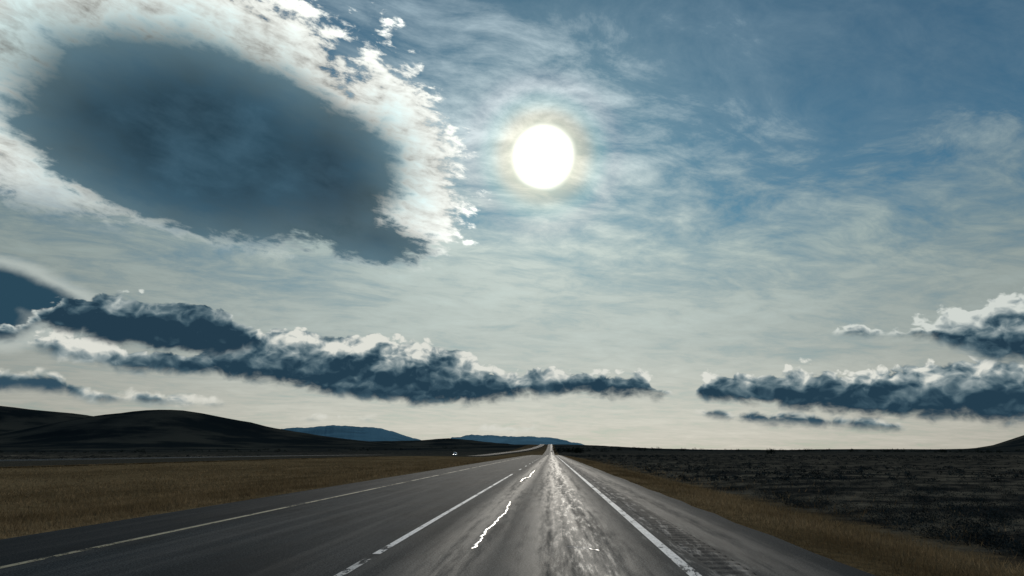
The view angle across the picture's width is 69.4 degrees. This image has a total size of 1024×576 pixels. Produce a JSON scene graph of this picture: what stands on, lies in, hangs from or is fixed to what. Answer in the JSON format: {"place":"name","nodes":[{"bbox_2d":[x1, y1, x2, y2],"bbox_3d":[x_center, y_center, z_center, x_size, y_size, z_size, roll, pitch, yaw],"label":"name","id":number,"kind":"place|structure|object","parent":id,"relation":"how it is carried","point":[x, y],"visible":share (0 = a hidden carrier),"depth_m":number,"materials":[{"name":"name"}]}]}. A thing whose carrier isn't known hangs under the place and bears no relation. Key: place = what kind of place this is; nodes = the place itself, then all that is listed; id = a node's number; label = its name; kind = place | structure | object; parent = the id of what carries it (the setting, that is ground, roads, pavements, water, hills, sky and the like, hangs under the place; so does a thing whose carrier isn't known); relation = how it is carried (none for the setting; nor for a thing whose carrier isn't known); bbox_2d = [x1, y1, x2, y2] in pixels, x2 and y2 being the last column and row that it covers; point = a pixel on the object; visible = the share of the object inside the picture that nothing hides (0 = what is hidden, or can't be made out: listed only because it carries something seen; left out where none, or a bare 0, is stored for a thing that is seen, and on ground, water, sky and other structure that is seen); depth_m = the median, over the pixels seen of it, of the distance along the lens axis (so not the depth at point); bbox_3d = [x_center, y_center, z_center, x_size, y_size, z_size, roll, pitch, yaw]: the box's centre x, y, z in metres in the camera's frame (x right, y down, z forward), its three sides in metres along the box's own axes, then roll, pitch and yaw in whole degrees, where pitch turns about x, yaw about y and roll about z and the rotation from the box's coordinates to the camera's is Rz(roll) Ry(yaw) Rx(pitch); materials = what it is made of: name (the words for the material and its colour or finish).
{"place":"outdoors","nodes":[
{"label":"outdoors","id":0,"kind":"place"},
{"bbox_2d":[284,425,419,440],"bbox_3d":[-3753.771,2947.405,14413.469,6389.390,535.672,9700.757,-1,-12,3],"label":"mountain","id":1,"kind":"structure","parent":0,"point":[363,433],"depth_m":13192.31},
{"bbox_2d":[0,406,1023,575],"bbox_3d":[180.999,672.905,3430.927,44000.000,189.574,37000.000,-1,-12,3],"label":"ground","id":2,"kind":"structure","parent":0,"point":[24,432],"depth_m":108.05,"materials":[{"name":"brown soil"}]},
{"bbox_2d":[0,444,545,466],"bbox_3d":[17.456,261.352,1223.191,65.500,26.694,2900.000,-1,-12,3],"label":"highway","id":3,"kind":"structure","parent":2,"relation":"on","point":[33,462],"depth_m":122.34,"materials":[{"name":"grey asphalt"}]},
{"bbox_2d":[0,444,875,575],"bbox_3d":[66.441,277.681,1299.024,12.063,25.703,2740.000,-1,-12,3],"label":"highway","id":4,"kind":"structure","parent":2,"relation":"on","point":[548,512],"depth_m":11.11,"materials":[{"name":"grey asphalt"}]},
{"bbox_2d":[2,446,1019,453],"bbox_3d":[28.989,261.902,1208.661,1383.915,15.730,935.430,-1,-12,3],"label":"distant trees","id":5,"kind":"object","parent":2,"relation":"on","point":[576,450],"visible":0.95,"depth_m":1009.85,"materials":[{"name":"green plant"}]},
{"bbox_2d":[0,455,1023,575],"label":"dry grass","id":6,"kind":"structure","parent":2,"relation":"on","point":[135,506],"depth_m":22.28,"materials":[{"name":"brown plant"}]},
{"bbox_2d":[2,453,1023,556],"bbox_3d":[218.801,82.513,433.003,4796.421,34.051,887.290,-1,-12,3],"label":"sagebrush","id":7,"kind":"object","parent":2,"relation":"on","point":[991,543],"visible":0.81,"depth_m":27.72,"materials":[{"name":"black plant"}]},
{"bbox_2d":[0,0,1023,449],"label":"sky","id":8,"kind":"structure","parent":0,"point":[664,224],"materials":[{"name":"blue"}]},
{"bbox_2d":[451,434,583,444],"bbox_3d":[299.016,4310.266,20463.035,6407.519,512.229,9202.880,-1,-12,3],"label":"mountain","id":9,"kind":"structure","parent":0,"point":[523,440],"depth_m":19433.44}
]}

